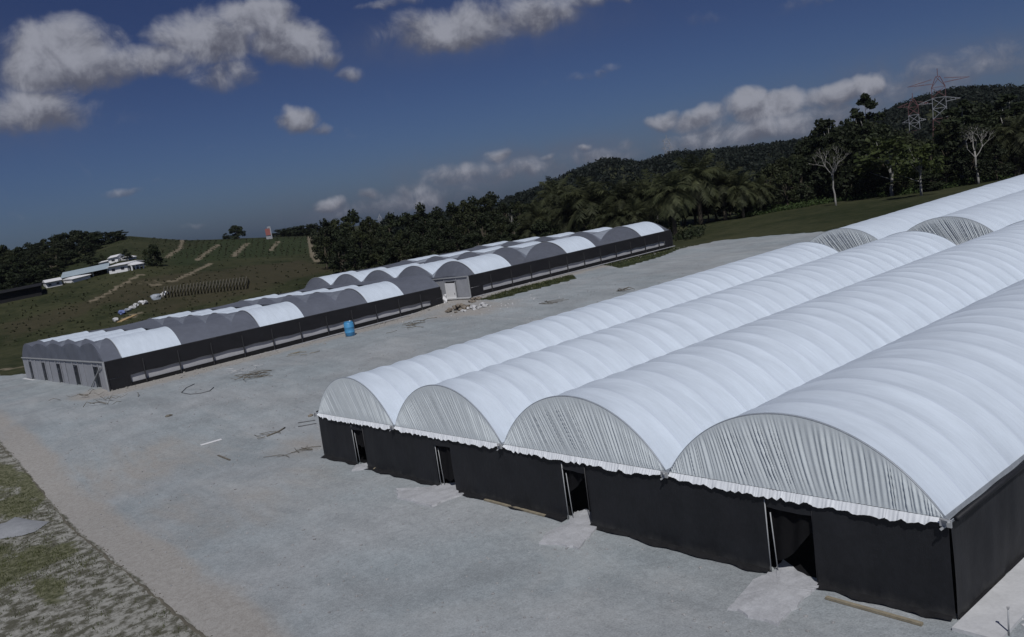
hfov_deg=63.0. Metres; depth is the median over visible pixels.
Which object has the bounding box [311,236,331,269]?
broadleaf tree
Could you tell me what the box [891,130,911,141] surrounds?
broadleaf tree
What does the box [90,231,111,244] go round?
broadleaf tree
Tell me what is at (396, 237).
broadleaf tree
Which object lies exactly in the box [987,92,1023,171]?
tall tree
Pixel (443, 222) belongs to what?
broadleaf tree
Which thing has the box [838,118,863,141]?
broadleaf tree
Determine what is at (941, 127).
broadleaf tree
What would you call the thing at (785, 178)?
broadleaf tree
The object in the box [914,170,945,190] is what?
broadleaf tree
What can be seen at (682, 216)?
broadleaf tree
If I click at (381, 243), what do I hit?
broadleaf tree
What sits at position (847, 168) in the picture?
broadleaf tree
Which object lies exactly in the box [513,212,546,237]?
oil palm
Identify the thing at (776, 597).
doorway slab
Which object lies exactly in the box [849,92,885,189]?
tall tree
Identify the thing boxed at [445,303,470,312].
rubble heap
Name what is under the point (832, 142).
broadleaf tree
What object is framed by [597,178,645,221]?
oil palm
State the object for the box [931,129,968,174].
broadleaf tree
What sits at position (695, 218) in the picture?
oil palm
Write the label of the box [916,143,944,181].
broadleaf tree
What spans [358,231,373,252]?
broadleaf tree
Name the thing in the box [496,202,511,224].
broadleaf tree
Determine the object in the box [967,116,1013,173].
broadleaf tree
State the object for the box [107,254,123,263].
farm building
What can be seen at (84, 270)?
farm shed
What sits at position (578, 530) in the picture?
doorway slab
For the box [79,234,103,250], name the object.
broadleaf tree
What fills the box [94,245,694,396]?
loose rubble
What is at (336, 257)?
broadleaf tree
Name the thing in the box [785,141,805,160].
broadleaf tree
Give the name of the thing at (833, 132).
tall tree
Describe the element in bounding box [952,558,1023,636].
concrete footing
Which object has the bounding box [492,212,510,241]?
broadleaf tree
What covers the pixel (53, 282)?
farm building
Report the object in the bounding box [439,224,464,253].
broadleaf tree
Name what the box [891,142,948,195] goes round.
light tree
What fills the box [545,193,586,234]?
oil palm
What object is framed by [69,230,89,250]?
broadleaf tree
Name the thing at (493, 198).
broadleaf tree
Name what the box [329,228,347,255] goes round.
broadleaf tree
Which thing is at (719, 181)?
oil palm
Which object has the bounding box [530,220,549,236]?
broadleaf tree
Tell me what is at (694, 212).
broadleaf tree
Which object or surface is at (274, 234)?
broadleaf tree
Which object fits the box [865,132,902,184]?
broadleaf tree
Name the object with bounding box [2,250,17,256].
broadleaf tree
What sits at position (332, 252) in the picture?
broadleaf tree
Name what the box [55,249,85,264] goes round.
broadleaf tree
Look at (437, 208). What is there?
broadleaf tree
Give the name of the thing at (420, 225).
broadleaf tree
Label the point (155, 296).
sack
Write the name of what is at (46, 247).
broadleaf tree
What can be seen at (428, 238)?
broadleaf tree
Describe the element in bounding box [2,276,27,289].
broadleaf tree
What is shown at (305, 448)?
thin poles
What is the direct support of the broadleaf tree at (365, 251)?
on the ground at (126, 614)
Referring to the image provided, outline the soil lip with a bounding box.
[0,444,205,636]
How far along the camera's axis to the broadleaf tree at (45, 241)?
306.32 m
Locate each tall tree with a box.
[504,202,520,233]
[753,172,766,196]
[804,118,846,197]
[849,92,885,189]
[940,99,988,179]
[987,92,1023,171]
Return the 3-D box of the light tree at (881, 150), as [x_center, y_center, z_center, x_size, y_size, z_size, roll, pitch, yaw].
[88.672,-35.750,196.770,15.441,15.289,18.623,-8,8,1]
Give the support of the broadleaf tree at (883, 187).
on the ground at (126, 614)
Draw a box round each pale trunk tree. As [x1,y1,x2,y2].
[806,143,854,205]
[954,123,997,183]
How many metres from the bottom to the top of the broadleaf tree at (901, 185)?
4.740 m
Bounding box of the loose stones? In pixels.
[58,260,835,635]
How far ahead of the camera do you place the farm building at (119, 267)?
241.33 m
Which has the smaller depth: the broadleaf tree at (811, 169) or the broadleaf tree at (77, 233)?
the broadleaf tree at (811, 169)
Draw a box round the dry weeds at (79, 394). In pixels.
[50,388,102,399]
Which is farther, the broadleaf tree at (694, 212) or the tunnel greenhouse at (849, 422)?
the broadleaf tree at (694, 212)
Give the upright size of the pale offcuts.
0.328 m
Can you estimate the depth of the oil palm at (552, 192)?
220.83 m
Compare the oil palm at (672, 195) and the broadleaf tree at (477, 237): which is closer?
the oil palm at (672, 195)
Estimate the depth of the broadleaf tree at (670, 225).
199.70 m
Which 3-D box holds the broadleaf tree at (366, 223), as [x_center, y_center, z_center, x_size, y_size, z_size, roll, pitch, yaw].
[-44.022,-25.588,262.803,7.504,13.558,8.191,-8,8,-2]
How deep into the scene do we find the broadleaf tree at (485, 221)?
215.29 m
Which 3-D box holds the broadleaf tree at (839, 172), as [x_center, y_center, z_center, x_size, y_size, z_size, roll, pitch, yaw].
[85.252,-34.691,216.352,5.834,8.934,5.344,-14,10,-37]
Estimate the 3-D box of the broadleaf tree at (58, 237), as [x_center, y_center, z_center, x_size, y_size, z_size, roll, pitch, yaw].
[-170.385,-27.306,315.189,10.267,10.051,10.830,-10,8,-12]
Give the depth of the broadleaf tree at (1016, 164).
194.45 m
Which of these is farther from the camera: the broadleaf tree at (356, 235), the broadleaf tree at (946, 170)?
the broadleaf tree at (356, 235)
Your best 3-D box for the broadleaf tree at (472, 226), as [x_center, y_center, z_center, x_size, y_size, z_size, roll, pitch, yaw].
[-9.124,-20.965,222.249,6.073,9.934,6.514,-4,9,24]
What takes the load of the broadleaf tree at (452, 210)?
on the ground at (126, 614)
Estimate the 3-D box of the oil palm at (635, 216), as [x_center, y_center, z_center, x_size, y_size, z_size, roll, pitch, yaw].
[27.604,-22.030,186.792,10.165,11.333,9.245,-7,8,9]
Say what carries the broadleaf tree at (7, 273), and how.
on the ground at (126, 614)
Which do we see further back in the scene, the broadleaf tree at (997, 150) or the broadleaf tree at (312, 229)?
the broadleaf tree at (312, 229)
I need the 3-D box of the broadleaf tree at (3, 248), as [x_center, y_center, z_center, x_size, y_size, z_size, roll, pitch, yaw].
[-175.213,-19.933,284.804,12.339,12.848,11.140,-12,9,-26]
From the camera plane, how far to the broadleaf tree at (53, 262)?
262.45 m
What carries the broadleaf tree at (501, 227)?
on the ground at (126, 614)
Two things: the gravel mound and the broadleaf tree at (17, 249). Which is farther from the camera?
the broadleaf tree at (17, 249)
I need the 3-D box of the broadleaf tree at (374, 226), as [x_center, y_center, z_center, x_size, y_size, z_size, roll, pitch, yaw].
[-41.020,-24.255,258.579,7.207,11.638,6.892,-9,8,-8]
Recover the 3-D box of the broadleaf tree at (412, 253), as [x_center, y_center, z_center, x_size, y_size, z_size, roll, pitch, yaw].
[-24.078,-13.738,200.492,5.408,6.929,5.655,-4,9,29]
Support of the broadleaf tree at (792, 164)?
on the ground at (126, 614)
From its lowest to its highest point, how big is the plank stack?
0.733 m
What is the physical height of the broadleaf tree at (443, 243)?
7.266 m
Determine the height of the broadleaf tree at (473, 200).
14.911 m
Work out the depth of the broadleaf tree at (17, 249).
286.74 m
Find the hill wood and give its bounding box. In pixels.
[380,83,1023,239]
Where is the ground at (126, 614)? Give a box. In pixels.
[0,94,1011,636]
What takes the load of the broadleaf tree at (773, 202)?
on the ground at (126, 614)
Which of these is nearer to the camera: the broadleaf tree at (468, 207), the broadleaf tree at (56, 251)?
the broadleaf tree at (468, 207)
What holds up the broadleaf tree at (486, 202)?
on the ground at (126, 614)
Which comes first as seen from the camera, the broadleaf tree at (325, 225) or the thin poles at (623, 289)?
the thin poles at (623, 289)
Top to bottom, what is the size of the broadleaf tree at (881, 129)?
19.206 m
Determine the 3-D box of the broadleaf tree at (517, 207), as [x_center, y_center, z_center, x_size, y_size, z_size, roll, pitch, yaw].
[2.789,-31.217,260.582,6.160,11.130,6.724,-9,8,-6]
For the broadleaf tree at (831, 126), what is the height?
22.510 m
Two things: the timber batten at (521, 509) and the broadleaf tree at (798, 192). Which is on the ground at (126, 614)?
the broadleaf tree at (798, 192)
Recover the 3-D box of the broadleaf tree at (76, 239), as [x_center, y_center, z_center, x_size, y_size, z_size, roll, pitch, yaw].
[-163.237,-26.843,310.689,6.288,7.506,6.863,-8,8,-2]
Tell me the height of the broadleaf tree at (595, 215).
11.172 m
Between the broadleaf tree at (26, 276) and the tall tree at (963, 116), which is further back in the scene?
the broadleaf tree at (26, 276)
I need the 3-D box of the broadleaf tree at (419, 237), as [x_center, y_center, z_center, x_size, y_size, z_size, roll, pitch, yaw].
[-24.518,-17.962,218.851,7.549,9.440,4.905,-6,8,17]
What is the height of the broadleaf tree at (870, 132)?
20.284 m
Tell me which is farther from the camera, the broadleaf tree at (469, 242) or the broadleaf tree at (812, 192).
the broadleaf tree at (812, 192)
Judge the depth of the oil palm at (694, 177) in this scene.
202.54 m
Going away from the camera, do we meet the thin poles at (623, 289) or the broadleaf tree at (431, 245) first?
the thin poles at (623, 289)
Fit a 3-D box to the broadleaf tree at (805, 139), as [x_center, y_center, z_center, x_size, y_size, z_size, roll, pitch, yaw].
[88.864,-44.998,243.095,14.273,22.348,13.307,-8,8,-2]
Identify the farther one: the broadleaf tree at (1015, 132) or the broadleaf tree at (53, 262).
the broadleaf tree at (53, 262)
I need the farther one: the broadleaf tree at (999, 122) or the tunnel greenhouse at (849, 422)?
the broadleaf tree at (999, 122)
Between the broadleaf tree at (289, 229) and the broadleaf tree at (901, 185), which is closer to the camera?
the broadleaf tree at (901, 185)
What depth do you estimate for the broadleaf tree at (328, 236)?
260.34 m
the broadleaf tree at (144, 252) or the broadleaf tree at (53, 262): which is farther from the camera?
the broadleaf tree at (53, 262)
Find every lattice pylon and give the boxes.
[662,138,672,153]
[897,93,928,133]
[909,71,966,129]
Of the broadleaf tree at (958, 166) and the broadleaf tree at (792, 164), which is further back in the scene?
the broadleaf tree at (792, 164)
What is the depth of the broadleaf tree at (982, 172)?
198.02 m
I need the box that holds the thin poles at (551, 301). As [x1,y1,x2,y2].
[539,299,568,303]
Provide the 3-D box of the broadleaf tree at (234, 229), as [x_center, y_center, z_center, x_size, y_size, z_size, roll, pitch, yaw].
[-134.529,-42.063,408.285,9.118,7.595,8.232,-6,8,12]
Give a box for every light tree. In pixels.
[851,135,916,195]
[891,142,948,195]
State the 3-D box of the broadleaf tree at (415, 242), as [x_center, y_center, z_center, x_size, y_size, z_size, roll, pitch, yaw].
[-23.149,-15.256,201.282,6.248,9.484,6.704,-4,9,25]
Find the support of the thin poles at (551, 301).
on the gravel yard at (426, 581)
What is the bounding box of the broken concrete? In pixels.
[460,302,490,311]
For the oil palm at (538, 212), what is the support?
on the ground at (126, 614)
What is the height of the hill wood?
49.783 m
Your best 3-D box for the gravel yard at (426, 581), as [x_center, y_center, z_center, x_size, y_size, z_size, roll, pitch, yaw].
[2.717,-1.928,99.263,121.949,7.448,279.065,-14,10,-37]
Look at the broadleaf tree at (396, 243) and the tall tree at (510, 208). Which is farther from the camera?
the tall tree at (510, 208)
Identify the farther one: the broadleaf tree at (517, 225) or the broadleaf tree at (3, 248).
the broadleaf tree at (3, 248)
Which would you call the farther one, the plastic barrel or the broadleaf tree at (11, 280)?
the broadleaf tree at (11, 280)
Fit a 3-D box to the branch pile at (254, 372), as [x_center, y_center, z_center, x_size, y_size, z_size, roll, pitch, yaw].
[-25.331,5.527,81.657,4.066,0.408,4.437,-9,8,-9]
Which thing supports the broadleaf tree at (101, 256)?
on the ground at (126, 614)
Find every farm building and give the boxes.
[42,277,62,287]
[63,273,90,282]
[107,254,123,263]
[108,260,147,273]
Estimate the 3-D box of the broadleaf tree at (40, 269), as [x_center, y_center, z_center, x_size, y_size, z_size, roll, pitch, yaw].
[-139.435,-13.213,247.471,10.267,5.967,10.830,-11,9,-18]
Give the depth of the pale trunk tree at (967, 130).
187.58 m
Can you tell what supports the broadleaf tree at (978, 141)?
on the ground at (126, 614)
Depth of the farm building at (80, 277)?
239.06 m
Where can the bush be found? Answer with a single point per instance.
(226, 237)
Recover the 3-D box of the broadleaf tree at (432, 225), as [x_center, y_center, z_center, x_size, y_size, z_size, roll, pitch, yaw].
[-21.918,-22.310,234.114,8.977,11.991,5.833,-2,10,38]
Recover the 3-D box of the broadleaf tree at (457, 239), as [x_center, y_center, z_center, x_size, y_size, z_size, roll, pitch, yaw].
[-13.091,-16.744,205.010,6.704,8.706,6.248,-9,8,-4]
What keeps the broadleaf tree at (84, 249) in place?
on the ground at (126, 614)
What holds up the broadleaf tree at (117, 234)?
on the ground at (126, 614)
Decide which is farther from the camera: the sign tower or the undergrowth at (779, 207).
the sign tower
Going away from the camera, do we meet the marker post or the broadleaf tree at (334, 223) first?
the marker post
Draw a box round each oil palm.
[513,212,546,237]
[516,199,556,236]
[533,173,578,231]
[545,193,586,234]
[555,170,616,231]
[591,197,633,227]
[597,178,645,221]
[617,196,657,225]
[623,168,677,227]
[643,168,695,238]
[663,149,728,224]
[681,184,704,223]
[700,161,744,220]
[720,171,762,217]
[747,175,775,213]
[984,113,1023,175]
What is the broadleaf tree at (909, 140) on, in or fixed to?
on the ground at (126, 614)
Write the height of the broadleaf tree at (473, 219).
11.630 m
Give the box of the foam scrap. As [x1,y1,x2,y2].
[200,439,221,445]
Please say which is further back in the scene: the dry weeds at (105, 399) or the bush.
the bush
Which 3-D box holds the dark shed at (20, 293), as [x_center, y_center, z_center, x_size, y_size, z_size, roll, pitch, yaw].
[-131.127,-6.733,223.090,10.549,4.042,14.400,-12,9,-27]
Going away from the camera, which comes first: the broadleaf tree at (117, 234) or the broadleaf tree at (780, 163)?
the broadleaf tree at (780, 163)
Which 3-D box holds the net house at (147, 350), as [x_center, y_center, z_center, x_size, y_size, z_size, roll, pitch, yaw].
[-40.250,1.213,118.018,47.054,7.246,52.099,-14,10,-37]
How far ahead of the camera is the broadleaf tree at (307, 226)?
453.04 m
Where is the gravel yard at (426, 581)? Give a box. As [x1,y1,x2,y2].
[0,231,1023,636]
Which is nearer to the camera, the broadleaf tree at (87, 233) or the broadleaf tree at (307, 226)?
the broadleaf tree at (87, 233)
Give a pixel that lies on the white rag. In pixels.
(444, 298)
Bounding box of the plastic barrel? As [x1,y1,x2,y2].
[344,320,354,336]
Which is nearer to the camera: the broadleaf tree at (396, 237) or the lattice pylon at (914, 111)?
the broadleaf tree at (396, 237)
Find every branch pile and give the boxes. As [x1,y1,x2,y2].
[231,370,272,379]
[388,317,436,332]
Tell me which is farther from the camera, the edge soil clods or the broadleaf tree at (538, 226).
the broadleaf tree at (538, 226)
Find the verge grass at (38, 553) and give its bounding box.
[0,474,192,636]
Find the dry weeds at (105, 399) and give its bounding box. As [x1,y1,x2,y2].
[83,393,138,406]
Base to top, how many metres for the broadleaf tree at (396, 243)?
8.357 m
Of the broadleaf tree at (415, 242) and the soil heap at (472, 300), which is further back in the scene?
the broadleaf tree at (415, 242)
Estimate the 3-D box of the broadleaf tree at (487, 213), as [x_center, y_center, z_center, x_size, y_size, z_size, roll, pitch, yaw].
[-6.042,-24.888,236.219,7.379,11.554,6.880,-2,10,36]
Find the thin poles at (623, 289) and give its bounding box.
[616,287,634,290]
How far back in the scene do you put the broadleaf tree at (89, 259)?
266.31 m
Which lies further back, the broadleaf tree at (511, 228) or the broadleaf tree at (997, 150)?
the broadleaf tree at (511, 228)
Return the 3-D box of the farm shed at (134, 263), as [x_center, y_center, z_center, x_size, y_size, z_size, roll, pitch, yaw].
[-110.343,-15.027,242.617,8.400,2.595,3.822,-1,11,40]
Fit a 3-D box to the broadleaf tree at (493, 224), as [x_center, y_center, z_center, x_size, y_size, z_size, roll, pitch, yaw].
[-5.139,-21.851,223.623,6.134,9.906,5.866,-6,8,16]
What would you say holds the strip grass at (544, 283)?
on the ground at (126, 614)
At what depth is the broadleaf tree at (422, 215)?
255.05 m
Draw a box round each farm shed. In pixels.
[61,263,110,279]
[127,261,143,270]
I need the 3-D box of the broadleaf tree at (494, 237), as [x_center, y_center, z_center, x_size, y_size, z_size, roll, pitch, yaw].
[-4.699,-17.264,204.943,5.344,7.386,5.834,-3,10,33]
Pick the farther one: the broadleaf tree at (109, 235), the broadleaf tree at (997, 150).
the broadleaf tree at (109, 235)
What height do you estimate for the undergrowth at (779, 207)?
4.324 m
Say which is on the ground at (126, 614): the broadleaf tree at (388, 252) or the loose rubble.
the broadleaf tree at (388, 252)
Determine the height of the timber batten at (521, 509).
0.270 m
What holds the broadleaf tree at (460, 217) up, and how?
on the ground at (126, 614)
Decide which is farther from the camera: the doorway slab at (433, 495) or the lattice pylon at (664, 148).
the lattice pylon at (664, 148)
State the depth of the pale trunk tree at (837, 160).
193.66 m
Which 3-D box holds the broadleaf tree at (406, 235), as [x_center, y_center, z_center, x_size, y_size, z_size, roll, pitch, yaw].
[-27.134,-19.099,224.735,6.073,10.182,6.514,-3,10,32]
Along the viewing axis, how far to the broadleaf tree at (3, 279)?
229.48 m
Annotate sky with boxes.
[0,0,1023,252]
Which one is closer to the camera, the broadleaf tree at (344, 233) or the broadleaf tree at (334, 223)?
the broadleaf tree at (344, 233)
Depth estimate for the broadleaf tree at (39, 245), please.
302.03 m
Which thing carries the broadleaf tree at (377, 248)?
on the ground at (126, 614)
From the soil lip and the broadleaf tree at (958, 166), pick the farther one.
the broadleaf tree at (958, 166)
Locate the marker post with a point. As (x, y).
(1007, 607)
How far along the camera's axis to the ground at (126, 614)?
169.03 m
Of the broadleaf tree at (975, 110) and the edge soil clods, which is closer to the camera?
the edge soil clods
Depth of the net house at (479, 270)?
131.24 m
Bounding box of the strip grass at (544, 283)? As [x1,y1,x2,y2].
[481,247,679,299]
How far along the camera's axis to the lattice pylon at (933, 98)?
346.12 m
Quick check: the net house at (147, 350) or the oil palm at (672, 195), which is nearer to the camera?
the net house at (147, 350)
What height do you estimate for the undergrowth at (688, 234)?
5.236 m
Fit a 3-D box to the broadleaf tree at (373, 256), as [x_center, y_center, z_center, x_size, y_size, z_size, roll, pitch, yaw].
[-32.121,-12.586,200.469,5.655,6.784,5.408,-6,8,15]
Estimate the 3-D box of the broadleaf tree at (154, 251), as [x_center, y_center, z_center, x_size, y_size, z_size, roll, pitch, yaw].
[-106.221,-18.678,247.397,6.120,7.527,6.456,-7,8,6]
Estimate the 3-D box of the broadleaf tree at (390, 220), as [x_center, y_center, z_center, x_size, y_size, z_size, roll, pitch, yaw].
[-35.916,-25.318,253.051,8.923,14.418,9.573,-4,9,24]
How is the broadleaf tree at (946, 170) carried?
on the ground at (126, 614)
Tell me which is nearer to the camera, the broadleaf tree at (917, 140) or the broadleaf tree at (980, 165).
the broadleaf tree at (980, 165)
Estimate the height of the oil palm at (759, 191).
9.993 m
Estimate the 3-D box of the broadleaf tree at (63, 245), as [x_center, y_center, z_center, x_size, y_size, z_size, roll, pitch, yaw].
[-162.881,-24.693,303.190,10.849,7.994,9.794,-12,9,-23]
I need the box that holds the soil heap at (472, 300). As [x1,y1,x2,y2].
[468,296,481,302]
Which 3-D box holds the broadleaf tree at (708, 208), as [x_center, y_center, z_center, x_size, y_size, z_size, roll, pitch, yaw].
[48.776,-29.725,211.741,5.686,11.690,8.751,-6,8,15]
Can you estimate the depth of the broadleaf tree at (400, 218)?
263.60 m
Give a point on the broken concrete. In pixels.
(481, 305)
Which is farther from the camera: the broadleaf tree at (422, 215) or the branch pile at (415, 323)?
the broadleaf tree at (422, 215)
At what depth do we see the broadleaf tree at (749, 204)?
209.03 m
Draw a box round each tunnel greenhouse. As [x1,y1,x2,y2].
[313,220,1023,620]
[810,174,1023,251]
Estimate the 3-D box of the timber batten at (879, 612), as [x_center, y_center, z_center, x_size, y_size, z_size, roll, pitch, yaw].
[9.963,8.073,23.119,0.120,0.198,2.813,-14,10,-36]
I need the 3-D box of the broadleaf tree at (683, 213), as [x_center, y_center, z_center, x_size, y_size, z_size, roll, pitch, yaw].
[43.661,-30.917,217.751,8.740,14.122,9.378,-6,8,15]
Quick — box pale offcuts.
[230,364,263,373]
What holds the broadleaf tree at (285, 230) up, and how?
on the ground at (126, 614)
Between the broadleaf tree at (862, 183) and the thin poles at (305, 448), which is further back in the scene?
the broadleaf tree at (862, 183)
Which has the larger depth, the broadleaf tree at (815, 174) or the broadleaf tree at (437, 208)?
the broadleaf tree at (437, 208)
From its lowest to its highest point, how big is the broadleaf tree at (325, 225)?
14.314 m
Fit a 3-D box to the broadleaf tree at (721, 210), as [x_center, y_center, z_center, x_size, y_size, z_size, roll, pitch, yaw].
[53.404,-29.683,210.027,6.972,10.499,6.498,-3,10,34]
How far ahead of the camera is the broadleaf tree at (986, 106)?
213.83 m
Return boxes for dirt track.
[0,236,319,370]
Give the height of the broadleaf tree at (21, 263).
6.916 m
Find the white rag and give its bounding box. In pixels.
[443,294,446,302]
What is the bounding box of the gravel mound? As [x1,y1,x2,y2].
[0,517,47,538]
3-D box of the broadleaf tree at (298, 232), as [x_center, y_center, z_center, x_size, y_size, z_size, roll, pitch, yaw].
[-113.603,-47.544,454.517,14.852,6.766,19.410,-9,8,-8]
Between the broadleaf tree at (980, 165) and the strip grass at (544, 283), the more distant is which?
the broadleaf tree at (980, 165)
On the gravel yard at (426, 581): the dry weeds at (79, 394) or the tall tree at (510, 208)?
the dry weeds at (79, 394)
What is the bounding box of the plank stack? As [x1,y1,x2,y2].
[118,314,136,321]
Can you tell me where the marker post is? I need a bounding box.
[1006,606,1009,635]
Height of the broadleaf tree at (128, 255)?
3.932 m
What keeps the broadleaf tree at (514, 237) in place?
on the ground at (126, 614)
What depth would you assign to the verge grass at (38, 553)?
40.94 m
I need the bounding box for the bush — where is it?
[222,233,230,238]
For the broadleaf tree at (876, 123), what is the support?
on the ground at (126, 614)
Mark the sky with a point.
(164, 119)
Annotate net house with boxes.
[21,274,442,391]
[302,222,673,299]
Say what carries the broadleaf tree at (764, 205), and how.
on the ground at (126, 614)
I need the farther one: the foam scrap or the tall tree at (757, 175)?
the tall tree at (757, 175)
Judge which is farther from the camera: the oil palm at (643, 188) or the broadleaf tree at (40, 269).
the broadleaf tree at (40, 269)
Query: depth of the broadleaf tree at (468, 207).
255.26 m
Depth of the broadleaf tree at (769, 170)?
227.79 m
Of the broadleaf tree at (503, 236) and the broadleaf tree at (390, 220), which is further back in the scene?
the broadleaf tree at (390, 220)
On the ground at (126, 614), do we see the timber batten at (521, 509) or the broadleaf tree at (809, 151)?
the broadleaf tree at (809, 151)
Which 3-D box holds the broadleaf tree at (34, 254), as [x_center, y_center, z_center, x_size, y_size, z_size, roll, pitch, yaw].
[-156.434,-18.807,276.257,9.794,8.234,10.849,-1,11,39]
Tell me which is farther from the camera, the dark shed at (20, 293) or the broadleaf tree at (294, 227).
the broadleaf tree at (294, 227)
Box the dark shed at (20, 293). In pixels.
[0,283,41,303]
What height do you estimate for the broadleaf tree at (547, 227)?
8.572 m
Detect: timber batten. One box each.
[484,499,545,516]
[825,595,923,625]
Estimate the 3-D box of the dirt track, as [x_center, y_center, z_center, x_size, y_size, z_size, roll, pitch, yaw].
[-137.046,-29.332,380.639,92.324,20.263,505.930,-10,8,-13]
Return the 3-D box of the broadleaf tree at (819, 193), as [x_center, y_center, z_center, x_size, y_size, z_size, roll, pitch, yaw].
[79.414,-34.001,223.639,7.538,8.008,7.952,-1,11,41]
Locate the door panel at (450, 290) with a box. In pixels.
[444,282,457,299]
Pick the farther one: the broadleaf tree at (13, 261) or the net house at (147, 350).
the broadleaf tree at (13, 261)
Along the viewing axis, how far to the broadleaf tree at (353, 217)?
261.55 m
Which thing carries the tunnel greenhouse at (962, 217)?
on the gravel yard at (426, 581)
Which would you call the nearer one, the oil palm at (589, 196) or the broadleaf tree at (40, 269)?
the oil palm at (589, 196)
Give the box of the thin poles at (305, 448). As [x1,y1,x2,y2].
[266,446,318,456]
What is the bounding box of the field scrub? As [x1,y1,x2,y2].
[0,235,329,345]
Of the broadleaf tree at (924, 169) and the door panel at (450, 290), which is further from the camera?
the broadleaf tree at (924, 169)
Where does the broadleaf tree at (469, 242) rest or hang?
on the ground at (126, 614)
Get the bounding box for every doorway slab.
[352,463,367,470]
[395,482,463,506]
[539,509,596,549]
[727,560,818,626]
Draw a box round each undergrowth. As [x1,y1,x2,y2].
[331,222,705,274]
[735,167,1023,217]
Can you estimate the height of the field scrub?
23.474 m
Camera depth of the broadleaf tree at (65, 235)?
320.55 m
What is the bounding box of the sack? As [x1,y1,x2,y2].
[150,294,160,299]
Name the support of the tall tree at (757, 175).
on the ground at (126, 614)
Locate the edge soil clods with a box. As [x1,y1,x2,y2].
[3,443,212,636]
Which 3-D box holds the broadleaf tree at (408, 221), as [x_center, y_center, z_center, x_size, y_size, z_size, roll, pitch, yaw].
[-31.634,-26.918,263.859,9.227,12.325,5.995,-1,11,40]
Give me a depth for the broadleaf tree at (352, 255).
199.53 m
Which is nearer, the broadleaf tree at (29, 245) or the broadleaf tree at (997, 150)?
the broadleaf tree at (997, 150)
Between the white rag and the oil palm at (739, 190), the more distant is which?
the oil palm at (739, 190)
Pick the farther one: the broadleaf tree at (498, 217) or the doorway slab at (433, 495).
the broadleaf tree at (498, 217)
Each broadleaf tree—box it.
[0,244,9,256]
[0,263,19,283]
[0,269,20,286]
[0,274,16,290]
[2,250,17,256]
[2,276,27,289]
[5,255,30,275]
[12,247,30,254]
[14,260,25,275]
[16,273,47,285]
[22,242,34,250]
[23,264,59,283]
[24,249,58,267]
[32,242,48,251]
[40,237,57,254]
[40,243,57,261]
[45,260,67,272]
[46,248,63,266]
[48,239,76,257]
[50,234,64,242]
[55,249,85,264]
[61,232,72,238]
[66,236,80,249]
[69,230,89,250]
[75,241,97,255]
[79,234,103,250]
[82,231,96,243]
[82,253,99,265]
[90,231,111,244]
[98,255,106,260]
[99,232,115,242]
[107,231,126,241]
[120,249,132,260]
[141,249,151,259]
[143,243,167,266]
[228,225,245,238]
[269,229,288,236]
[274,228,290,236]
[276,227,302,236]
[284,226,303,235]
[292,225,314,235]
[299,224,320,235]
[304,223,322,235]
[309,218,336,259]
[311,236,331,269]
[318,221,337,250]
[327,242,347,272]
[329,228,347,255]
[329,237,350,270]
[330,216,354,242]
[337,226,352,247]
[340,209,365,246]
[342,237,361,265]
[344,247,366,271]
[350,229,369,259]
[354,247,375,269]
[358,216,376,245]
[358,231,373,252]
[360,240,382,267]
[365,252,385,268]
[370,222,390,246]
[370,245,387,266]
[374,212,405,248]
[375,239,391,262]
[382,247,399,265]
[387,247,407,263]
[392,239,408,262]
[393,231,409,248]
[396,212,416,234]
[398,247,423,259]
[399,229,421,251]
[402,214,415,244]
[405,237,431,259]
[408,219,428,245]
[408,232,424,258]
[410,202,436,236]
[418,237,444,257]
[420,218,443,251]
[423,231,441,254]
[424,211,447,240]
[427,206,450,229]
[433,228,444,252]
[436,239,449,253]
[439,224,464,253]
[445,202,463,233]
[445,233,465,252]
[449,211,468,242]
[455,199,475,232]
[461,234,476,249]
[463,222,484,246]
[465,211,484,230]
[467,195,488,231]
[468,233,488,247]
[470,213,498,245]
[473,196,500,228]
[480,220,500,238]
[481,211,494,233]
[484,191,502,218]
[485,233,501,243]
[491,233,512,242]
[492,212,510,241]
[495,223,507,235]
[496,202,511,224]
[504,221,519,236]
[509,234,519,240]
[512,201,525,216]
[514,220,523,235]
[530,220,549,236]
[537,222,562,236]
[554,212,582,232]
[577,204,606,229]
[655,201,679,229]
[672,175,692,224]
[677,206,688,225]
[687,187,709,216]
[696,185,715,221]
[713,193,735,217]
[736,196,756,212]
[745,187,769,214]
[760,163,780,199]
[765,184,781,208]
[773,156,791,191]
[774,157,812,202]
[774,171,799,204]
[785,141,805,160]
[785,154,802,179]
[789,189,809,203]
[791,156,817,199]
[798,140,834,201]
[801,127,821,153]
[803,179,823,199]
[805,133,847,196]
[806,161,823,199]
[810,124,835,153]
[822,136,852,186]
[829,126,872,192]
[834,168,848,196]
[836,161,857,196]
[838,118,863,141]
[839,119,886,191]
[848,116,877,136]
[851,146,883,194]
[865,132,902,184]
[873,166,902,195]
[875,122,894,138]
[889,176,915,191]
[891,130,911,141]
[892,136,927,181]
[905,134,919,161]
[906,144,935,182]
[914,170,935,191]
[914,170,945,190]
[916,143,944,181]
[930,117,966,168]
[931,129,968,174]
[934,165,960,183]
[939,122,992,178]
[942,160,958,177]
[959,145,991,183]
[962,105,991,143]
[966,123,992,159]
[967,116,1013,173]
[973,145,999,177]
[977,100,1001,117]
[982,142,1014,180]
[991,115,1022,168]
[1003,145,1023,176]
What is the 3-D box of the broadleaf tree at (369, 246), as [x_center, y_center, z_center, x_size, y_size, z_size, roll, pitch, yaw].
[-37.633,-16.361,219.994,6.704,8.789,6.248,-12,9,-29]
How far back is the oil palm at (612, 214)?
185.95 m
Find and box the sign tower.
[265,226,272,238]
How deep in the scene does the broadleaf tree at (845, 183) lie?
211.02 m

